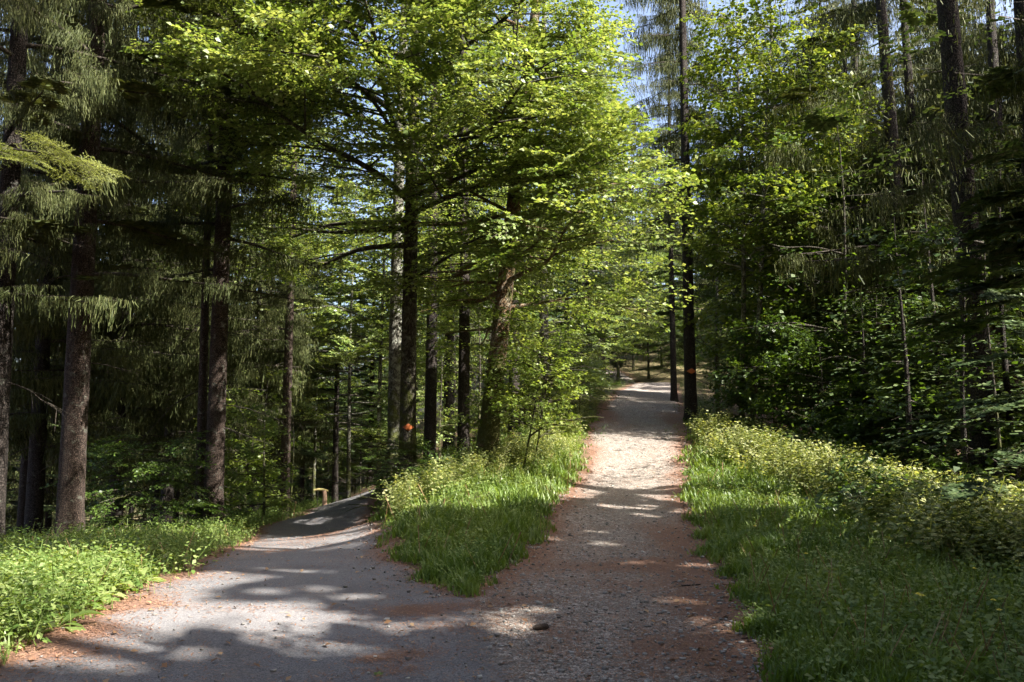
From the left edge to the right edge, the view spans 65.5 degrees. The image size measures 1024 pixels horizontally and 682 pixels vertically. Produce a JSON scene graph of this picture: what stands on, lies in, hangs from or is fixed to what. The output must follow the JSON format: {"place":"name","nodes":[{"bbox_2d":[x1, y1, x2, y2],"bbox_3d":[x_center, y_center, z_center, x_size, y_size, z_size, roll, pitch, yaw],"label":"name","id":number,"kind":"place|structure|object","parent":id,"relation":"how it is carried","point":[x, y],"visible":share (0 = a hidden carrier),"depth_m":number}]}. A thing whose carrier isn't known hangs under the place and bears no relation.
{"place":"outdoors","nodes":[
{"label":"outdoors","id":0,"kind":"place"},
{"bbox_2d":[0,488,507,681],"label":"road","id":1,"kind":"structure","parent":0,"point":[309,579],"depth_m":6.34},
{"bbox_2d":[0,446,796,681],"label":"fallen needles","id":2,"kind":"object","parent":1,"relation":"on","point":[414,618],"depth_m":6.42},
{"bbox_2d":[0,297,972,681],"bbox_3d":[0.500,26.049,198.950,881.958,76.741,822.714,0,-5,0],"label":"ground","id":3,"kind":"structure","parent":0,"point":[602,405],"depth_m":19.75},
{"bbox_2d":[5,330,60,538],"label":"spruce tree","id":4,"kind":"object","parent":3,"relation":"on","point":[47,507],"visible":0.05,"depth_m":37.50},
{"bbox_2d":[0,5,107,527],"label":"spruce tree","id":5,"kind":"object","parent":3,"relation":"on","point":[12,373],"visible":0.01,"depth_m":34.37},
{"bbox_2d":[0,9,111,535],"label":"spruce tree","id":6,"kind":"object","parent":3,"relation":"on","point":[23,464],"depth_m":28.87},
{"bbox_2d":[5,229,109,537],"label":"spruce tree","id":7,"kind":"object","parent":3,"relation":"on","point":[48,519],"visible":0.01,"depth_m":41.07},
{"bbox_2d":[18,610,106,637],"bbox_3d":[-3.495,2.225,6.107,0.685,0.226,0.511,1,-5,-13],"label":"dock plant","id":8,"kind":"object","parent":3,"relation":"on","point":[73,615],"visible":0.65,"depth_m":6.19},
{"bbox_2d":[0,130,129,191],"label":"fir tree","id":9,"kind":"object","parent":3,"relation":"on","point":[73,159],"visible":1,"depth_m":7.20},
{"bbox_2d":[50,571,127,603],"bbox_3d":[-3.797,2.333,7.198,0.898,0.398,0.884,0,-5,-5],"label":"dock plant","id":10,"kind":"object","parent":3,"relation":"on","point":[111,592],"visible":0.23,"depth_m":7.27},
{"bbox_2d":[44,198,184,523],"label":"spruce tree","id":11,"kind":"object","parent":3,"relation":"on","point":[55,489],"visible":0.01,"depth_m":40.24},
{"bbox_2d":[0,0,229,537],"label":"spruce tree","id":12,"kind":"object","parent":3,"relation":"on","point":[33,437],"visible":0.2,"depth_m":20.73},
{"bbox_2d":[0,0,271,541],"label":"spruce tree","id":13,"kind":"object","parent":3,"relation":"on","point":[20,109],"visible":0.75,"depth_m":14.16},
{"bbox_2d":[39,430,244,533],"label":"sapling","id":14,"kind":"object","parent":3,"relation":"on","point":[174,508],"visible":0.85,"depth_m":16.51},
{"bbox_2d":[10,0,280,531],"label":"spruce tree","id":15,"kind":"object","parent":3,"relation":"on","point":[120,424],"visible":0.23,"depth_m":22.48},
{"bbox_2d":[0,497,318,650],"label":"tall herbs","id":16,"kind":"object","parent":3,"relation":"on","point":[36,609],"visible":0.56,"depth_m":7.84},
{"bbox_2d":[0,0,327,537],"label":"spruce tree","id":17,"kind":"object","parent":3,"relation":"on","point":[71,478],"visible":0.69,"depth_m":14.86},
{"bbox_2d":[88,118,245,527],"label":"spruce tree","id":18,"kind":"object","parent":3,"relation":"on","point":[153,504],"visible":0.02,"depth_m":32.40},
{"bbox_2d":[50,15,312,527],"bbox_3d":[-11.075,-5.789,26.321,8.455,25.000,8.390,0,-5,0],"label":"spruce tree","id":19,"kind":"object","parent":3,"relation":"on","point":[168,492],"visible":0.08,"depth_m":26.11},
{"bbox_2d":[39,0,349,525],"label":"spruce tree","id":20,"kind":"object","parent":3,"relation":"on","point":[216,424],"visible":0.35,"depth_m":17.84},
{"bbox_2d":[133,8,271,525],"bbox_3d":[-7.162,-3.717,18.314,3.335,17.000,3.584,0,-5,0],"label":"spruce tree","id":21,"kind":"object","parent":3,"relation":"on","point":[202,391],"visible":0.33,"depth_m":18.23},
{"bbox_2d":[131,15,320,465],"bbox_3d":[-11.263,-4.338,30.371,6.934,23.663,6.731,4,-7,-37],"label":"spruce tree","id":22,"kind":"object","parent":3,"relation":"on","point":[307,373],"visible":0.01,"depth_m":29.92},
{"bbox_2d":[171,366,322,518],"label":"sapling","id":23,"kind":"object","parent":3,"relation":"on","point":[246,451],"visible":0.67,"depth_m":21.25},
{"bbox_2d":[185,127,335,510],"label":"spruce tree","id":24,"kind":"object","parent":3,"relation":"on","point":[307,453],"visible":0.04,"depth_m":34.27},
{"bbox_2d":[189,121,338,514],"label":"spruce tree","id":25,"kind":"object","parent":3,"relation":"on","point":[299,455],"visible":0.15,"depth_m":30.85},
{"bbox_2d":[225,407,303,517],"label":"sapling","id":26,"kind":"object","parent":3,"relation":"on","point":[271,501],"visible":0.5,"depth_m":23.09},
{"bbox_2d":[197,4,361,515],"bbox_3d":[-7.210,-6.135,26.148,5.346,24.000,6.268,0,-5,0],"label":"spruce tree","id":27,"kind":"object","parent":3,"relation":"on","point":[291,332],"visible":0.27,"depth_m":25.07},
{"bbox_2d":[232,141,343,502],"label":"spruce tree","id":28,"kind":"object","parent":3,"relation":"on","point":[313,438],"visible":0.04,"depth_m":39.53},
{"bbox_2d":[225,197,358,457],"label":"beech tree","id":29,"kind":"object","parent":3,"relation":"on","point":[342,441],"visible":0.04,"depth_m":44.09},
{"bbox_2d":[264,168,347,503],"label":"spruce tree","id":30,"kind":"object","parent":3,"relation":"on","point":[302,472],"visible":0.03,"depth_m":50.56},
{"bbox_2d":[290,429,328,502],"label":"beech tree","id":31,"kind":"object","parent":3,"relation":"on","point":[306,481],"visible":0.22,"depth_m":53.44},
{"bbox_2d":[233,229,386,503],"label":"beech tree","id":32,"kind":"object","parent":3,"relation":"on","point":[356,430],"visible":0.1,"depth_m":44.27},
{"bbox_2d":[299,411,359,502],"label":"beech tree","id":33,"kind":"object","parent":3,"relation":"on","point":[325,468],"visible":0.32,"depth_m":49.67},
{"bbox_2d":[278,145,388,502],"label":"spruce tree","id":34,"kind":"object","parent":3,"relation":"on","point":[335,439],"visible":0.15,"depth_m":39.90},
{"bbox_2d":[297,344,385,491],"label":"beech tree","id":35,"kind":"object","parent":3,"relation":"on","point":[353,409],"visible":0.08,"depth_m":63.88},
{"bbox_2d":[261,184,425,498],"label":"beech tree","id":36,"kind":"object","parent":3,"relation":"on","point":[348,467],"visible":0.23,"depth_m":35.73},
{"bbox_2d":[200,3,504,477],"bbox_3d":[-2.851,-6.814,21.647,10.082,22.000,10.884,0,-5,0],"label":"beech tree","id":37,"kind":"object","parent":3,"relation":"on","point":[394,366],"visible":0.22,"depth_m":20.82},
{"bbox_2d":[329,408,375,493],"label":"beech tree","id":38,"kind":"object","parent":3,"relation":"on","point":[363,422],"visible":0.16,"depth_m":55.84},
{"bbox_2d":[323,388,386,491],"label":"beech tree","id":39,"kind":"object","parent":3,"relation":"on","point":[341,471],"visible":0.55,"depth_m":49.45},
{"bbox_2d":[295,286,416,462],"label":"beech tree","id":40,"kind":"object","parent":3,"relation":"on","point":[344,409],"visible":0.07,"depth_m":54.90},
{"bbox_2d":[260,169,482,487],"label":"beech tree","id":41,"kind":"object","parent":3,"relation":"on","point":[346,355],"visible":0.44,"depth_m":30.29},
{"bbox_2d":[325,162,424,485],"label":"spruce tree","id":42,"kind":"object","parent":3,"relation":"on","point":[373,388],"visible":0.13,"depth_m":51.82},
{"bbox_2d":[329,435,446,492],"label":"sapling","id":43,"kind":"object","parent":3,"relation":"on","point":[396,450],"visible":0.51,"depth_m":19.17},
{"bbox_2d":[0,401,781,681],"bbox_3d":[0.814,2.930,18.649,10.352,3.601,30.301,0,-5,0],"label":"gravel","id":44,"kind":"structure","parent":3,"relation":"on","point":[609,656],"depth_m":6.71},
{"bbox_2d":[346,457,444,511],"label":"sapling","id":45,"kind":"object","parent":3,"relation":"on","point":[388,465],"visible":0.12,"depth_m":17.27},
{"bbox_2d":[334,249,458,403],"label":"beech tree","id":46,"kind":"object","parent":3,"relation":"on","point":[386,372],"visible":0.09,"depth_m":51.16},
{"bbox_2d":[119,0,695,479],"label":"beech tree","id":47,"kind":"object","parent":3,"relation":"on","point":[325,72],"visible":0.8,"depth_m":15.47},
{"bbox_2d":[358,451,470,521],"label":"sapling","id":48,"kind":"object","parent":3,"relation":"on","point":[412,467],"visible":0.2,"depth_m":16.18},
{"bbox_2d":[353,5,502,450],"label":"spruce tree","id":49,"kind":"object","parent":3,"relation":"on","point":[450,399],"visible":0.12,"depth_m":30.16},
{"bbox_2d":[304,5,557,460],"bbox_3d":[-2.455,-5.539,23.554,8.517,20.000,8.638,0,-5,0],"label":"beech tree","id":50,"kind":"object","parent":3,"relation":"on","point":[430,414],"visible":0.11,"depth_m":22.88},
{"bbox_2d":[359,340,506,461],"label":"sapling","id":51,"kind":"object","parent":3,"relation":"on","point":[383,428],"visible":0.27,"depth_m":25.92},
{"bbox_2d":[10,348,877,541],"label":"forest floor herbs","id":52,"kind":"object","parent":3,"relation":"on","point":[724,484],"visible":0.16,"depth_m":19.25},
{"bbox_2d":[369,0,522,450],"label":"spruce tree","id":53,"kind":"object","parent":3,"relation":"on","point":[457,337],"visible":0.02,"depth_m":38.15},
{"bbox_2d":[352,237,554,447],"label":"beech tree","id":54,"kind":"object","parent":3,"relation":"on","point":[473,407],"visible":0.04,"depth_m":32.44},
{"bbox_2d":[418,110,506,396],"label":"spruce tree","id":55,"kind":"object","parent":3,"relation":"on","point":[474,374],"depth_m":61.40},
{"bbox_2d":[304,0,631,452],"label":"beech tree","id":56,"kind":"object","parent":3,"relation":"on","point":[463,431],"visible":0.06,"depth_m":21.94},
{"bbox_2d":[416,275,560,436],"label":"sapling","id":57,"kind":"object","parent":3,"relation":"on","point":[479,391],"visible":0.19,"depth_m":26.09},
{"bbox_2d":[287,0,714,467],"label":"beech tree","id":58,"kind":"object","parent":3,"relation":"on","point":[507,275],"visible":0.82,"depth_m":17.08},
{"bbox_2d":[416,186,585,376],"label":"beech tree","id":59,"kind":"object","parent":3,"relation":"on","point":[481,335],"visible":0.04,"depth_m":52.54},
{"bbox_2d":[0,400,1003,681],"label":"dead leaves","id":60,"kind":"object","parent":3,"relation":"on","point":[390,620],"visible":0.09,"depth_m":6.48},
{"bbox_2d":[347,0,674,439],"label":"beech tree","id":61,"kind":"object","parent":3,"relation":"on","point":[511,428],"visible":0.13,"depth_m":23.93},
{"bbox_2d":[0,411,1023,681],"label":"grass","id":62,"kind":"structure","parent":3,"relation":"on","point":[776,667],"depth_m":8.99},
{"bbox_2d":[0,395,1023,681],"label":"weeds","id":63,"kind":"object","parent":3,"relation":"on","point":[20,575],"visible":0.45,"depth_m":7.24},
{"bbox_2d":[454,0,579,375],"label":"spruce tree","id":64,"kind":"object","parent":3,"relation":"on","point":[533,283],"visible":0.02,"depth_m":42.39},
{"bbox_2d":[13,421,1023,681],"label":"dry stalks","id":65,"kind":"object","parent":3,"relation":"on","point":[749,575],"visible":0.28,"depth_m":7.35},
{"bbox_2d":[449,342,603,464],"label":"sapling","id":66,"kind":"object","parent":3,"relation":"on","point":[546,386],"visible":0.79,"depth_m":17.48},
{"bbox_2d":[467,297,598,469],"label":"sapling","id":67,"kind":"object","parent":3,"relation":"on","point":[508,391],"visible":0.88,"depth_m":17.01},
{"bbox_2d":[424,0,676,420],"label":"beech tree","id":68,"kind":"object","parent":3,"relation":"on","point":[543,316],"visible":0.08,"depth_m":28.27},
{"bbox_2d":[504,329,615,402],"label":"sapling","id":69,"kind":"object","parent":3,"relation":"on","point":[601,375],"visible":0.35,"depth_m":31.65},
{"bbox_2d":[527,201,608,376],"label":"spruce tree","id":70,"kind":"object","parent":3,"relation":"on","point":[563,294],"visible":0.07,"depth_m":60.58},
{"bbox_2d":[531,351,611,415],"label":"sapling","id":71,"kind":"object","parent":3,"relation":"on","point":[579,399],"visible":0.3,"depth_m":28.38},
{"bbox_2d":[549,97,633,384],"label":"spruce tree","id":72,"kind":"object","parent":3,"relation":"on","point":[588,282],"visible":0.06,"depth_m":52.53},
{"bbox_2d":[532,174,668,393],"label":"beech tree","id":73,"kind":"object","parent":3,"relation":"on","point":[620,345],"visible":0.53,"depth_m":39.87},
{"bbox_2d":[585,310,625,384],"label":"beech tree","id":74,"kind":"object","parent":3,"relation":"on","point":[610,355],"visible":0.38,"depth_m":53.16},
{"bbox_2d":[557,47,654,386],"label":"spruce tree","id":75,"kind":"object","parent":3,"relation":"on","point":[606,263],"visible":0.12,"depth_m":60.52},
{"bbox_2d":[591,203,651,380],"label":"spruce tree","id":76,"kind":"object","parent":3,"relation":"on","point":[614,365],"visible":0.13,"depth_m":68.58},
{"bbox_2d":[576,191,668,384],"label":"beech tree","id":77,"kind":"object","parent":3,"relation":"on","point":[649,340],"visible":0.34,"depth_m":61.47},
{"bbox_2d":[599,224,680,369],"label":"beech tree","id":78,"kind":"object","parent":3,"relation":"on","point":[633,358],"visible":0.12,"depth_m":74.06},
{"bbox_2d":[625,230,681,378],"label":"beech tree","id":79,"kind":"object","parent":3,"relation":"on","point":[666,317],"visible":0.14,"depth_m":70.11},
{"bbox_2d":[622,235,703,363],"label":"beech tree","id":80,"kind":"object","parent":3,"relation":"on","point":[666,335],"visible":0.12,"depth_m":78.23},
{"bbox_2d":[629,167,701,374],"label":"spruce tree","id":81,"kind":"object","parent":3,"relation":"on","point":[678,273],"visible":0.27,"depth_m":66.69},
{"bbox_2d":[648,314,683,370],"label":"beech tree","id":82,"kind":"object","parent":3,"relation":"on","point":[663,353],"visible":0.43,"depth_m":69.12},
{"bbox_2d":[613,0,737,401],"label":"spruce tree","id":83,"kind":"object","parent":3,"relation":"on","point":[673,381],"visible":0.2,"depth_m":38.40},
{"bbox_2d":[598,0,774,420],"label":"spruce tree","id":84,"kind":"object","parent":3,"relation":"on","point":[680,38],"visible":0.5,"depth_m":28.93},
{"bbox_2d":[363,387,1023,574],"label":"brambles","id":85,"kind":"object","parent":3,"relation":"on","point":[997,523],"visible":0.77,"depth_m":13.24},
{"bbox_2d":[667,100,753,383],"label":"spruce tree","id":86,"kind":"object","parent":3,"relation":"on","point":[699,280],"visible":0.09,"depth_m":60.75},
{"bbox_2d":[667,136,807,407],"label":"beech tree","id":87,"kind":"object","parent":3,"relation":"on","point":[704,300],"visible":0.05,"depth_m":40.87},
{"bbox_2d":[691,183,802,416],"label":"maple tree","id":88,"kind":"object","parent":3,"relation":"on","point":[720,289],"visible":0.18,"depth_m":32.31},
{"bbox_2d":[693,0,832,421],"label":"spruce tree","id":89,"kind":"object","parent":3,"relation":"on","point":[702,285],"visible":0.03,"depth_m":39.08},
{"bbox_2d":[696,327,840,435],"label":"sapling","id":90,"kind":"object","parent":3,"relation":"on","point":[733,399],"visible":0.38,"depth_m":24.47},
{"bbox_2d":[678,0,866,430],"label":"maple tree","id":91,"kind":"object","parent":3,"relation":"on","point":[710,73],"visible":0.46,"depth_m":25.86},
{"bbox_2d":[675,0,892,429],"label":"maple tree","id":92,"kind":"object","parent":3,"relation":"on","point":[730,216],"visible":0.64,"depth_m":24.75},
{"bbox_2d":[696,232,879,431],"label":"maple tree","id":93,"kind":"object","parent":3,"relation":"on","point":[784,309],"visible":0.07,"depth_m":30.40},
{"bbox_2d":[737,0,873,407],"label":"spruce tree","id":94,"kind":"object","parent":3,"relation":"on","point":[824,1],"visible":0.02,"depth_m":38.39},
{"bbox_2d":[676,57,946,448],"bbox_3d":[9.973,-2.790,27.103,8.449,14.000,9.396,0,-5,0],"label":"maple tree","id":95,"kind":"object","parent":3,"relation":"on","point":[735,308],"visible":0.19,"depth_m":26.94},
{"bbox_2d":[779,303,857,431],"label":"fir tree","id":96,"kind":"object","parent":3,"relation":"on","point":[809,316],"visible":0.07,"depth_m":26.10},
{"bbox_2d":[719,328,926,452],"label":"sapling","id":97,"kind":"object","parent":3,"relation":"on","point":[793,402],"visible":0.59,"depth_m":20.50},
{"bbox_2d":[738,0,919,402],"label":"spruce tree","id":98,"kind":"object","parent":3,"relation":"on","point":[845,69],"visible":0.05,"depth_m":37.04},
{"bbox_2d":[701,108,988,388],"bbox_3d":[9.166,-1.054,22.502,7.308,10.000,7.588,0,-5,0],"label":"maple tree","id":99,"kind":"object","parent":3,"relation":"on","point":[782,327],"visible":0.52,"depth_m":22.81},
{"bbox_2d":[710,0,1023,473],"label":"spruce tree","id":100,"kind":"object","parent":3,"relation":"on","point":[796,95],"visible":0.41,"depth_m":23.09},
{"bbox_2d":[764,278,970,473],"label":"sapling","id":101,"kind":"object","parent":3,"relation":"on","point":[815,337],"visible":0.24,"depth_m":19.76},
{"bbox_2d":[795,288,947,456],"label":"fir tree","id":102,"kind":"object","parent":3,"relation":"on","point":[883,352],"visible":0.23,"depth_m":19.07},
{"bbox_2d":[725,0,1023,483],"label":"spruce tree","id":103,"kind":"object","parent":3,"relation":"on","point":[947,10],"visible":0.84,"depth_m":13.86},
{"bbox_2d":[755,0,1000,405],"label":"spruce tree","id":104,"kind":"object","parent":3,"relation":"on","point":[855,65],"visible":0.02,"depth_m":30.15},
{"bbox_2d":[820,216,971,472],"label":"fir tree","id":105,"kind":"object","parent":3,"relation":"on","point":[909,423],"visible":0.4,"depth_m":15.61},
{"bbox_2d":[770,0,1023,461],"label":"spruce tree","id":106,"kind":"object","parent":3,"relation":"on","point":[874,160],"visible":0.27,"depth_m":23.69},
{"bbox_2d":[790,0,1023,478],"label":"spruce tree","id":107,"kind":"object","parent":3,"relation":"on","point":[936,130],"visible":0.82,"depth_m":12.92},
{"bbox_2d":[804,218,1023,510],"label":"sapling","id":108,"kind":"object","parent":3,"relation":"on","point":[904,260],"visible":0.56,"depth_m":11.68},
{"bbox_2d":[818,286,1023,477],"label":"sapling","id":109,"kind":"object","parent":3,"relation":"on","point":[1015,348],"visible":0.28,"depth_m":16.42},
{"bbox_2d":[818,0,1023,486],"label":"spruce tree","id":110,"kind":"object","parent":3,"relation":"on","point":[989,46],"visible":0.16,"depth_m":21.75},
{"bbox_2d":[839,168,1023,481],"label":"fir tree","id":111,"kind":"object","parent":3,"relation":"on","point":[884,345],"visible":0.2,"depth_m":17.13},
{"bbox_2d":[871,0,995,454],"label":"spruce tree","id":112,"kind":"object","parent":3,"relation":"on","point":[895,34],"visible":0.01,"depth_m":34.83},
{"bbox_2d":[849,0,1023,451],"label":"spruce tree","id":113,"kind":"object","parent":3,"relation":"on","point":[926,69],"visible":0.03,"depth_m":28.86},
{"bbox_2d":[856,267,1023,488],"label":"fir tree","id":114,"kind":"object","parent":3,"relation":"on","point":[964,457],"visible":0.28,"depth_m":13.15},
{"bbox_2d":[886,182,1023,503],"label":"fir tree","id":115,"kind":"object","parent":3,"relation":"on","point":[1002,291],"visible":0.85,"depth_m":10.33},
{"bbox_2d":[894,0,1023,454],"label":"spruce tree","id":116,"kind":"object","parent":3,"relation":"on","point":[926,11],"visible":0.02,"depth_m":31.05},
{"bbox_2d":[907,113,1023,501],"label":"fir tree","id":117,"kind":"object","parent":3,"relation":"on","point":[1007,154],"visible":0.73,"depth_m":11.29},
{"bbox_2d":[913,144,1023,483],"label":"fir tree","id":118,"kind":"object","parent":3,"relation":"on","point":[1005,367],"visible":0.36,"depth_m":13.62},
{"bbox_2d":[0,0,1015,383],"label":"sky","id":119,"kind":"structure","parent":0,"point":[647,13]},
{"bbox_2d":[474,370,762,681],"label":"forest path","id":120,"kind":"structure","parent":0,"point":[656,396],"depth_m":8.41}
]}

